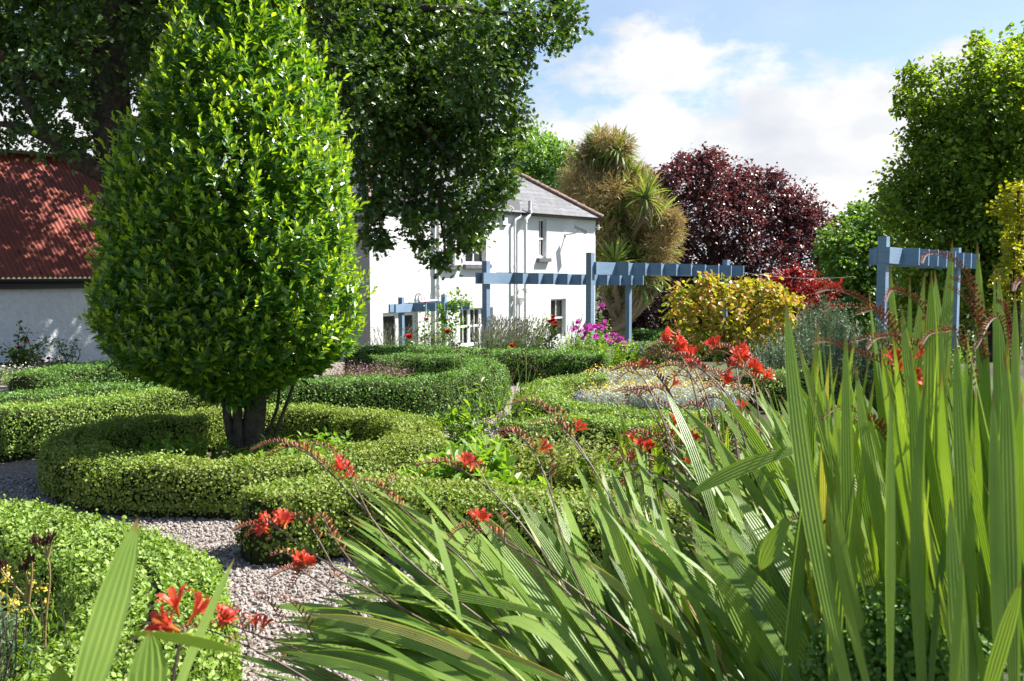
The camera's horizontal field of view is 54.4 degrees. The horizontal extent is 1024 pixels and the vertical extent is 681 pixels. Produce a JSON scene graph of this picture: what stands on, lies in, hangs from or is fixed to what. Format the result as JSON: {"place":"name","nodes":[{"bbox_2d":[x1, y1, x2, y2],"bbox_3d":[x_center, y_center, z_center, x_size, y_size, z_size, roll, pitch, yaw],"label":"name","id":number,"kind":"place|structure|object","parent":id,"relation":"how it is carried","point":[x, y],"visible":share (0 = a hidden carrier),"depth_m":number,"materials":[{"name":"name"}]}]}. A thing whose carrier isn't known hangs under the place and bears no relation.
{"place":"outdoors","nodes":[
{"label":"outdoors","id":0,"kind":"place"},
{"bbox_2d":[0,528,57,671],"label":"dried stems","id":1,"kind":"object","parent":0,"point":[44,541],"visible":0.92,"depth_m":3.52,"materials":[{"name":"plant"}]},
{"bbox_2d":[0,362,522,680],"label":"gravel path","id":2,"kind":"structure","parent":0,"point":[17,470],"depth_m":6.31,"materials":[{"name":"grey gravel"}]},
{"bbox_2d":[0,362,38,384],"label":"white flower clump","id":3,"kind":"object","parent":2,"relation":"on","point":[3,374],"visible":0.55,"depth_m":15.07,"materials":[{"name":"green plant"}]},
{"bbox_2d":[13,320,45,361],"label":"rose bush","id":4,"kind":"object","parent":2,"relation":"on","point":[22,337],"visible":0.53,"depth_m":18.36,"materials":[{"name":"green plant"}]},
{"bbox_2d":[24,353,63,370],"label":"rose bush","id":5,"kind":"object","parent":2,"relation":"on","point":[35,359],"visible":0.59,"depth_m":16.78,"materials":[{"name":"green plant"}]},
{"bbox_2d":[50,338,81,364],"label":"rose bush","id":6,"kind":"object","parent":2,"relation":"on","point":[66,354],"visible":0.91,"depth_m":17.45,"materials":[{"name":"green plant"}]},
{"bbox_2d":[5,358,159,397],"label":"box hedge","id":7,"kind":"object","parent":2,"relation":"on","point":[57,375],"visible":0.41,"depth_m":12.52,"materials":[{"name":"green plant"}]},
{"bbox_2d":[0,377,186,410],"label":"box hedge","id":8,"kind":"object","parent":2,"relation":"on","point":[47,394],"visible":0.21,"depth_m":10.76,"materials":[{"name":"green plant"}]},
{"bbox_2d":[0,386,221,462],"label":"box hedge","id":9,"kind":"object","parent":2,"relation":"on","point":[25,426],"visible":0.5,"depth_m":9.41,"materials":[{"name":"green plant"}]},
{"bbox_2d":[0,492,248,680],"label":"box hedge","id":10,"kind":"object","parent":2,"relation":"on","point":[83,552],"visible":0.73,"depth_m":4.45,"materials":[{"name":"green plant"}]},
{"bbox_2d":[32,400,449,519],"bbox_3d":[-2.190,0.911,8.503,3.400,0.488,3.341,0,4,0],"label":"box hedge","id":11,"kind":"object","parent":2,"relation":"on","point":[91,468],"visible":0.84,"depth_m":7.42,"materials":[{"name":"green plant"}]},
{"bbox_2d":[192,447,341,459],"bbox_3d":[-2.200,1.127,8.523,2.500,0.001,2.500,0,4,0],"label":"planting bed","id":12,"kind":"object","parent":2,"relation":"on","point":[209,453],"visible":0.08,"depth_m":9.43,"materials":[{"name":"soil"}]},
{"bbox_2d":[124,435,193,455],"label":"weed","id":13,"kind":"object","parent":12,"relation":"on","point":[139,449],"visible":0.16,"depth_m":8.46,"materials":[{"name":"green plant"}]},
{"bbox_2d":[139,428,235,467],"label":"weed","id":14,"kind":"object","parent":12,"relation":"on","point":[166,443],"visible":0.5,"depth_m":8.42,"materials":[{"name":"green plant"}]},
{"bbox_2d":[72,0,377,454],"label":"laurel tree","id":15,"kind":"object","parent":12,"relation":"on","point":[245,346],"visible":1,"depth_m":7.83,"materials":[{"name":"green plant"}]},
{"bbox_2d":[218,442,293,457],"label":"weed","id":16,"kind":"object","parent":12,"relation":"on","point":[236,453],"visible":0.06,"depth_m":8.20,"materials":[{"name":"green plant"}]},
{"bbox_2d":[223,434,315,464],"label":"weed","id":17,"kind":"object","parent":12,"relation":"on","point":[264,451],"visible":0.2,"depth_m":8.24,"materials":[{"name":"green plant"}]},
{"bbox_2d":[279,426,352,462],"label":"weed","id":18,"kind":"object","parent":12,"relation":"on","point":[332,441],"visible":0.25,"depth_m":8.75,"materials":[{"name":"green plant"}]},
{"bbox_2d":[323,360,376,381],"bbox_3d":[-2.067,0.542,12.671,0.808,0.597,0.842,0,4,0],"label":"oregano","id":19,"kind":"object","parent":2,"relation":"on","point":[348,371],"visible":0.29,"depth_m":12.63,"materials":[{"name":"green plant"}]},
{"bbox_2d":[341,360,400,381],"bbox_3d":[-1.781,0.542,12.653,0.794,0.600,0.782,0,4,0],"label":"oregano","id":20,"kind":"object","parent":2,"relation":"on","point":[379,369],"visible":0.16,"depth_m":12.59,"materials":[{"name":"green plant"}]},
{"bbox_2d":[356,357,414,382],"bbox_3d":[-1.616,0.526,12.670,0.769,0.630,0.782,2,5,24],"label":"oregano","id":21,"kind":"object","parent":2,"relation":"on","point":[403,370],"visible":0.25,"depth_m":12.61,"materials":[{"name":"green plant"}]},
{"bbox_2d":[266,348,513,426],"bbox_3d":[-1.252,0.560,12.213,2.406,0.629,4.073,1,4,14],"label":"box hedge","id":22,"kind":"object","parent":2,"relation":"on","point":[421,390],"visible":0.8,"depth_m":11.00,"materials":[{"name":"green plant"}]},
{"bbox_2d":[403,334,424,344],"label":"rose bush","id":23,"kind":"object","parent":2,"relation":"on","point":[408,336],"visible":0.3,"depth_m":18.48,"materials":[{"name":"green plant"}]},
{"bbox_2d":[343,341,609,384],"bbox_3d":[-0.623,0.340,15.634,4.492,0.574,1.036,2,4,22],"label":"box hedge","id":24,"kind":"object","parent":2,"relation":"on","point":[557,362],"visible":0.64,"depth_m":15.03,"materials":[{"name":"green plant"}]},
{"bbox_2d":[470,312,529,352],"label":"lavender","id":25,"kind":"object","parent":2,"relation":"on","point":[489,343],"visible":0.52,"depth_m":18.08,"materials":[{"name":"green plant"}]},
{"bbox_2d":[498,315,562,349],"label":"lavender","id":26,"kind":"object","parent":2,"relation":"on","point":[524,344],"visible":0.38,"depth_m":18.26,"materials":[{"name":"green plant"}]},
{"bbox_2d":[524,312,553,350],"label":"rose bush","id":27,"kind":"object","parent":2,"relation":"on","point":[536,330],"visible":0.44,"depth_m":18.28,"materials":[{"name":"green plant"}]},
{"bbox_2d":[533,314,562,350],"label":"rose bush","id":28,"kind":"object","parent":2,"relation":"on","point":[554,328],"visible":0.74,"depth_m":17.75,"materials":[{"name":"green plant"}]},
{"bbox_2d":[558,314,606,348],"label":"lavender","id":29,"kind":"object","parent":2,"relation":"on","point":[575,334],"visible":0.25,"depth_m":18.81,"materials":[{"name":"green plant"}]},
{"label":"planting bed","id":30,"kind":"structure","parent":2,"relation":"on","visible":0},
{"bbox_2d":[0,611,46,679],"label":"herb bush","id":31,"kind":"object","parent":30,"relation":"on","point":[20,642],"visible":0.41,"depth_m":3.49,"materials":[{"name":"green plant"}]},
{"bbox_2d":[0,590,50,680],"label":"herb bush","id":32,"kind":"object","parent":30,"relation":"on","point":[12,637],"visible":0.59,"depth_m":3.44,"materials":[{"name":"green plant"}]},
{"bbox_2d":[0,565,55,673],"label":"tansy","id":33,"kind":"object","parent":30,"relation":"on","point":[12,601],"visible":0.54,"depth_m":3.71,"materials":[{"name":"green plant"}]},
{"bbox_2d":[2,628,57,679],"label":"herb bush","id":34,"kind":"object","parent":30,"relation":"on","point":[28,658],"visible":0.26,"depth_m":3.50,"materials":[{"name":"green plant"}]},
{"bbox_2d":[2,592,78,680],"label":"herb bush","id":35,"kind":"object","parent":30,"relation":"on","point":[23,634],"visible":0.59,"depth_m":3.49,"materials":[{"name":"green plant"}]},
{"bbox_2d":[0,275,1023,411],"bbox_3d":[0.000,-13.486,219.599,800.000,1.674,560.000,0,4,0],"label":"ground","id":36,"kind":"structure","parent":0,"point":[974,363],"depth_m":45.06,"materials":[{"name":"plant"}]},
{"bbox_2d":[0,336,55,367],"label":"rose bush","id":37,"kind":"object","parent":36,"relation":"on","point":[19,355],"visible":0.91,"depth_m":17.62,"materials":[{"name":"green plant"}]},
{"bbox_2d":[0,149,176,362],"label":"barn","id":38,"kind":"structure","parent":36,"relation":"on","point":[43,233],"depth_m":20.43,"materials":[{"name":"red tile"}]},
{"bbox_2d":[0,0,593,331],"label":"oak tree","id":39,"kind":"object","parent":36,"relation":"on","point":[389,54],"visible":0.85,"depth_m":15.03,"materials":[{"name":"green plant"}]},
{"bbox_2d":[366,324,417,348],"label":"lavender","id":40,"kind":"object","parent":36,"relation":"on","point":[393,343],"visible":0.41,"depth_m":20.09,"materials":[{"name":"green plant"}]},
{"bbox_2d":[211,138,603,361],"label":"house","id":41,"kind":"structure","parent":36,"relation":"on","point":[530,237],"depth_m":32.90,"materials":[{"name":"white paint"}]},
{"bbox_2d":[383,312,415,345],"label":"door","id":42,"kind":"structure","parent":41,"relation":"in","point":[389,319],"depth_m":29.01,"materials":[{"name":"white paint"}]},
{"bbox_2d":[465,223,483,263],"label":"window","id":43,"kind":"structure","parent":41,"relation":"in","point":[476,258],"depth_m":31.85,"materials":[{"name":"white paint"}]},
{"bbox_2d":[460,307,490,345],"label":"window","id":44,"kind":"structure","parent":41,"relation":"in","point":[470,315],"depth_m":31.74,"materials":[{"name":"white paint"}]},
{"bbox_2d":[501,217,507,225],"bbox_3d":[-0.245,-3.900,32.684,0.085,0.305,0.280,3,5,37],"label":"alarm box","id":45,"kind":"object","parent":41,"relation":"attached to","point":[504,222],"visible":0.89,"depth_m":32.65,"materials":[{"name":"white paint"}]},
{"bbox_2d":[521,213,543,257],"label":"window","id":46,"kind":"structure","parent":41,"relation":"in","point":[541,222],"depth_m":34.69,"materials":[{"name":"white paint"}]},
{"bbox_2d":[551,299,563,335],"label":"window","id":47,"kind":"structure","parent":41,"relation":"in","point":[557,305],"depth_m":35.76,"materials":[{"name":"white paint"}]},
{"bbox_2d":[564,225,588,235],"bbox_3d":[2.319,-3.911,35.519,0.900,0.384,0.363,0,4,0],"label":"security camera","id":48,"kind":"object","parent":41,"relation":"attached to","point":[580,229],"visible":1,"depth_m":35.47,"materials":[{"name":"white paint"}]},
{"bbox_2d":[410,302,442,348],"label":"rose bush","id":49,"kind":"object","parent":36,"relation":"on","point":[424,336],"visible":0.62,"depth_m":19.51,"materials":[{"name":"green plant"}]},
{"bbox_2d":[388,294,469,346],"bbox_3d":[-2.134,0.177,25.390,0.781,2.651,3.290,2,5,24],"label":"pergola","id":50,"kind":"object","parent":36,"relation":"on","point":[401,307],"visible":0.6,"depth_m":24.46,"materials":[{"name":"blue wood"}]},
{"bbox_2d":[431,287,475,343],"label":"climbing plant","id":51,"kind":"object","parent":50,"relation":"attached to","point":[442,319],"visible":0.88,"depth_m":24.19,"materials":[{"name":"green plant"}]},
{"bbox_2d":[414,331,462,350],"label":"lavender","id":52,"kind":"object","parent":36,"relation":"on","point":[439,334],"visible":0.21,"depth_m":19.75,"materials":[{"name":"green plant"}]},
{"bbox_2d":[429,323,460,346],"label":"rose bush","id":53,"kind":"object","parent":36,"relation":"on","point":[447,331],"visible":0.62,"depth_m":19.22,"materials":[{"name":"green plant"}]},
{"bbox_2d":[469,119,593,189],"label":"ash tree","id":54,"kind":"object","parent":36,"relation":"on","point":[541,168],"visible":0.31,"depth_m":50.35,"materials":[{"name":"green plant"}]},
{"bbox_2d":[475,261,643,341],"bbox_3d":[1.097,-0.218,20.892,0.660,2.858,5.559,3,5,38],"label":"pergola","id":55,"kind":"object","parent":36,"relation":"on","point":[485,278],"visible":0.85,"depth_m":20.04,"materials":[{"name":"blue wood"}]},
{"bbox_2d":[553,120,689,340],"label":"cabbage palm","id":56,"kind":"object","parent":36,"relation":"on","point":[619,194],"visible":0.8,"depth_m":41.99,"materials":[{"name":"green plant"}]},
{"bbox_2d":[586,253,743,351],"bbox_3d":[3.037,-0.354,19.488,0.681,2.656,5.369,3,5,39],"label":"pergola","id":57,"kind":"object","parent":36,"relation":"on","point":[594,268],"visible":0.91,"depth_m":18.24,"materials":[{"name":"blue wood"}]},
{"bbox_2d":[744,272,854,278],"bbox_3d":[6.692,-1.532,23.200,5.174,0.192,0.009,-4,6,-42],"label":"wire","id":58,"kind":"object","parent":57,"relation":"attached to","point":[804,278],"visible":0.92,"depth_m":23.49,"materials":[{"name":"grey metal"}]},
{"bbox_2d":[631,327,739,361],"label":"box hedge","id":59,"kind":"object","parent":36,"relation":"on","point":[645,335],"visible":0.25,"depth_m":20.20,"materials":[{"name":"green plant"}]},
{"bbox_2d":[348,362,1023,680],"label":"planting bed","id":60,"kind":"object","parent":36,"relation":"on","point":[704,375],"visible":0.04,"depth_m":11.90,"materials":[{"name":"soil"}]},
{"bbox_2d":[48,518,310,680],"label":"crocosmia","id":61,"kind":"object","parent":60,"relation":"on","point":[99,643],"visible":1,"depth_m":1.28,"materials":[{"name":"green plant"}]},
{"bbox_2d":[396,452,470,483],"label":"bed plant","id":62,"kind":"object","parent":60,"relation":"on","point":[432,474],"visible":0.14,"depth_m":7.03,"materials":[{"name":"green plant"}]},
{"bbox_2d":[409,440,474,480],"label":"bed plant","id":63,"kind":"object","parent":60,"relation":"on","point":[422,457],"visible":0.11,"depth_m":7.32,"materials":[{"name":"green plant"}]},
{"bbox_2d":[432,399,491,448],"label":"bed plant","id":64,"kind":"object","parent":60,"relation":"on","point":[459,431],"visible":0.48,"depth_m":8.87,"materials":[{"name":"green plant"}]},
{"bbox_2d":[230,467,700,578],"bbox_3d":[-0.274,1.061,6.003,2.828,0.519,0.946,1,4,13],"label":"box hedge","id":65,"kind":"object","parent":60,"relation":"on","point":[332,498],"visible":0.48,"depth_m":5.90,"materials":[{"name":"green plant"}]},
{"bbox_2d":[211,396,725,680],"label":"crocosmia","id":66,"kind":"object","parent":60,"relation":"on","point":[473,604],"visible":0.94,"depth_m":2.56,"materials":[{"name":"green plant"}]},
{"bbox_2d":[426,434,517,481],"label":"bed plant","id":67,"kind":"object","parent":60,"relation":"on","point":[500,456],"visible":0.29,"depth_m":7.08,"materials":[{"name":"green plant"}]},
{"bbox_2d":[442,425,518,457],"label":"bed plant","id":68,"kind":"object","parent":60,"relation":"on","point":[470,438],"visible":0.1,"depth_m":7.99,"materials":[{"name":"green plant"}]},
{"bbox_2d":[438,345,545,446],"bbox_3d":[-0.184,0.583,9.069,0.985,1.076,0.886,0,4,0],"label":"burnet","id":69,"kind":"object","parent":60,"relation":"on","point":[480,403],"visible":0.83,"depth_m":8.98,"materials":[{"name":"green plant"}]},
{"bbox_2d":[453,468,537,493],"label":"bed plant","id":70,"kind":"object","parent":60,"relation":"on","point":[503,475],"visible":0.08,"depth_m":6.77,"materials":[{"name":"green plant"}]},
{"bbox_2d":[478,426,566,488],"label":"bed plant","id":71,"kind":"object","parent":60,"relation":"on","point":[529,463],"visible":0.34,"depth_m":7.66,"materials":[{"name":"green plant"}]},
{"bbox_2d":[494,476,558,497],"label":"bed plant","id":72,"kind":"object","parent":60,"relation":"on","point":[543,479],"visible":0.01,"depth_m":6.55,"materials":[{"name":"green plant"}]},
{"bbox_2d":[496,425,603,489],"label":"bed plant","id":73,"kind":"object","parent":60,"relation":"on","point":[559,477],"visible":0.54,"depth_m":7.67,"materials":[{"name":"green plant"}]},
{"bbox_2d":[532,426,625,491],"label":"bed plant","id":74,"kind":"object","parent":60,"relation":"on","point":[596,463],"visible":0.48,"depth_m":7.67,"materials":[{"name":"green plant"}]},
{"bbox_2d":[555,319,610,354],"bbox_3d":[1.234,0.068,17.001,1.038,0.919,1.579,0,4,0],"label":"sweet pea","id":75,"kind":"object","parent":60,"relation":"on","point":[576,328],"visible":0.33,"depth_m":17.01,"materials":[{"name":"green plant"}]},
{"bbox_2d":[588,302,612,356],"bbox_3d":[1.501,-0.055,16.736,0.452,1.200,0.994,0,4,0],"label":"sweet pea","id":76,"kind":"object","parent":60,"relation":"on","point":[602,305],"visible":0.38,"depth_m":17.00,"materials":[{"name":"green plant"}]},
{"bbox_2d":[570,378,636,411],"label":"curry plant","id":77,"kind":"object","parent":60,"relation":"on","point":[587,395],"visible":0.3,"depth_m":11.88,"materials":[{"name":"grey plant"}]},
{"bbox_2d":[578,323,639,372],"bbox_3d":[1.621,0.119,16.659,1.060,0.867,1.020,0,4,0],"label":"sweet pea","id":78,"kind":"object","parent":60,"relation":"on","point":[597,326],"visible":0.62,"depth_m":16.52,"materials":[{"name":"green plant"}]},
{"bbox_2d":[497,406,729,484],"bbox_3d":[0.870,0.874,8.615,2.105,0.516,0.854,2,5,25],"label":"box hedge","id":79,"kind":"object","parent":60,"relation":"on","point":[605,423],"visible":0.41,"depth_m":8.63,"materials":[{"name":"green plant"}]},
{"bbox_2d":[569,443,669,493],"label":"bed plant","id":80,"kind":"object","parent":60,"relation":"on","point":[606,470],"visible":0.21,"depth_m":7.49,"materials":[{"name":"green plant"}]},
{"bbox_2d":[580,361,661,397],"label":"curry plant","id":81,"kind":"object","parent":60,"relation":"on","point":[613,376],"visible":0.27,"depth_m":13.37,"materials":[{"name":"plant"}]},
{"bbox_2d":[508,370,738,455],"bbox_3d":[0.833,0.736,10.763,1.724,0.499,3.962,-1,4,-15],"label":"box hedge","id":82,"kind":"object","parent":60,"relation":"on","point":[551,394],"visible":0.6,"depth_m":10.13,"materials":[{"name":"green plant"}]},
{"bbox_2d":[588,373,688,414],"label":"curry plant","id":83,"kind":"object","parent":60,"relation":"on","point":[632,401],"visible":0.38,"depth_m":11.52,"materials":[{"name":"grey plant"}]},
{"bbox_2d":[630,340,648,366],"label":"violet flower","id":84,"kind":"object","parent":60,"relation":"on","point":[634,347],"visible":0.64,"depth_m":17.04,"materials":[{"name":"green plant"}]},
{"bbox_2d":[612,339,670,369],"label":"box hedge","id":85,"kind":"object","parent":60,"relation":"on","point":[659,360],"visible":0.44,"depth_m":17.22,"materials":[{"name":"green plant"}]},
{"bbox_2d":[619,359,698,396],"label":"curry plant","id":86,"kind":"object","parent":60,"relation":"on","point":[663,370],"visible":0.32,"depth_m":13.37,"materials":[{"name":"plant"}]},
{"bbox_2d":[625,370,723,415],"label":"curry plant","id":87,"kind":"object","parent":60,"relation":"on","point":[683,400],"visible":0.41,"depth_m":11.29,"materials":[{"name":"grey plant"}]},
{"bbox_2d":[668,374,758,416],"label":"curry plant","id":88,"kind":"object","parent":60,"relation":"on","point":[713,405],"visible":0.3,"depth_m":11.53,"materials":[{"name":"grey plant"}]},
{"bbox_2d":[608,324,897,653],"bbox_3d":[0.917,0.517,3.344,1.149,1.143,1.493,0,4,0],"label":"crocosmia","id":89,"kind":"object","parent":60,"relation":"on","point":[707,455],"visible":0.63,"depth_m":3.18,"materials":[{"name":"green plant"}]},
{"bbox_2d":[735,333,806,377],"bbox_3d":[3.442,0.394,13.252,0.980,1.015,1.013,0,4,0],"label":"rosemary","id":90,"kind":"object","parent":60,"relation":"on","point":[776,351],"visible":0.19,"depth_m":13.23,"materials":[{"name":"green plant"}]},
{"bbox_2d":[563,239,1023,680],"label":"crocosmia","id":91,"kind":"object","parent":60,"relation":"on","point":[956,532],"visible":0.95,"depth_m":1.95,"materials":[{"name":"green plant"}]},
{"bbox_2d":[761,319,834,373],"bbox_3d":[3.947,0.284,13.655,1.115,1.176,1.133,0,4,0],"label":"rosemary","id":92,"kind":"object","parent":60,"relation":"on","point":[804,348],"visible":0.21,"depth_m":13.60,"materials":[{"name":"green plant"}]},
{"bbox_2d":[739,367,895,411],"bbox_3d":[3.824,0.583,12.450,1.985,0.544,0.768,1,4,8],"label":"box hedge","id":93,"kind":"object","parent":60,"relation":"on","point":[779,389],"visible":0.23,"depth_m":12.27,"materials":[{"name":"green plant"}]},
{"bbox_2d":[792,293,864,367],"bbox_3d":[4.862,-0.025,15.545,1.223,1.518,1.228,0,4,0],"label":"rosemary","id":94,"kind":"object","parent":60,"relation":"on","point":[824,327],"visible":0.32,"depth_m":15.34,"materials":[{"name":"green plant"}]},
{"bbox_2d":[807,322,873,399],"bbox_3d":[4.222,0.359,12.450,0.978,1.196,1.006,0,4,0],"label":"rosemary","id":95,"kind":"object","parent":60,"relation":"on","point":[837,355],"visible":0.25,"depth_m":12.31,"materials":[{"name":"green plant"}]},
{"bbox_2d":[849,314,923,413],"bbox_3d":[4.558,0.313,12.047,0.921,1.346,0.933,0,4,0],"label":"rosemary","id":96,"kind":"object","parent":60,"relation":"on","point":[866,360],"visible":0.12,"depth_m":11.99,"materials":[{"name":"green plant"}]},
{"bbox_2d":[912,328,975,388],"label":"border plant","id":97,"kind":"object","parent":60,"relation":"on","point":[960,353],"visible":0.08,"depth_m":13.46,"materials":[{"name":"green plant"}]},
{"bbox_2d":[595,141,841,329],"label":"copper beech","id":98,"kind":"object","parent":36,"relation":"on","point":[753,200],"visible":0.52,"depth_m":51.81,"materials":[{"name":"purple plant"}]},
{"bbox_2d":[658,269,805,374],"bbox_3d":[3.470,-0.141,15.548,2.331,1.948,1.488,0,4,0],"label":"golden shrub","id":99,"kind":"object","parent":36,"relation":"on","point":[742,294],"visible":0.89,"depth_m":15.30,"materials":[{"name":"yellow plant"}]},
{"bbox_2d":[755,261,842,336],"bbox_3d":[7.111,-0.338,25.170,2.461,3.358,1.724,-2,4,-22],"label":"japanese maple","id":100,"kind":"object","parent":36,"relation":"on","point":[795,275],"visible":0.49,"depth_m":24.80,"materials":[{"name":"red plant"}]},
{"bbox_2d":[810,190,936,357],"bbox_3d":[10.770,-1.562,29.096,4.644,5.735,3.480,0,4,0],"label":"hazel tree","id":101,"kind":"object","parent":36,"relation":"on","point":[857,234],"visible":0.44,"depth_m":28.35,"materials":[{"name":"green plant"}]},
{"bbox_2d":[796,577,1022,680],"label":"box bush","id":102,"kind":"object","parent":36,"relation":"on","point":[904,664],"visible":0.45,"depth_m":1.84,"materials":[{"name":"green plant"}]},
{"bbox_2d":[869,236,979,376],"bbox_3d":[5.513,-0.190,13.441,0.621,2.343,3.032,4,5,40],"label":"pergola","id":103,"kind":"object","parent":36,"relation":"on","point":[883,255],"visible":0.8,"depth_m":12.46,"materials":[{"name":"blue wood"}]},
{"bbox_2d":[864,252,1022,362],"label":"dark holly","id":104,"kind":"object","parent":36,"relation":"on","point":[970,327],"visible":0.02,"depth_m":23.86,"materials":[{"name":"green plant"}]},
{"bbox_2d":[865,20,1023,362],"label":"lime tree","id":105,"kind":"object","parent":36,"relation":"on","point":[982,155],"visible":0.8,"depth_m":20.64,"materials":[{"name":"green plant"}]},
{"bbox_2d":[985,180,1023,357],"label":"golden ginkgo","id":106,"kind":"object","parent":36,"relation":"on","point":[1016,255],"visible":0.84,"depth_m":11.33,"materials":[{"name":"yellow plant"}]},
{"bbox_2d":[0,0,1023,274],"label":"sky","id":107,"kind":"structure","parent":0,"point":[803,86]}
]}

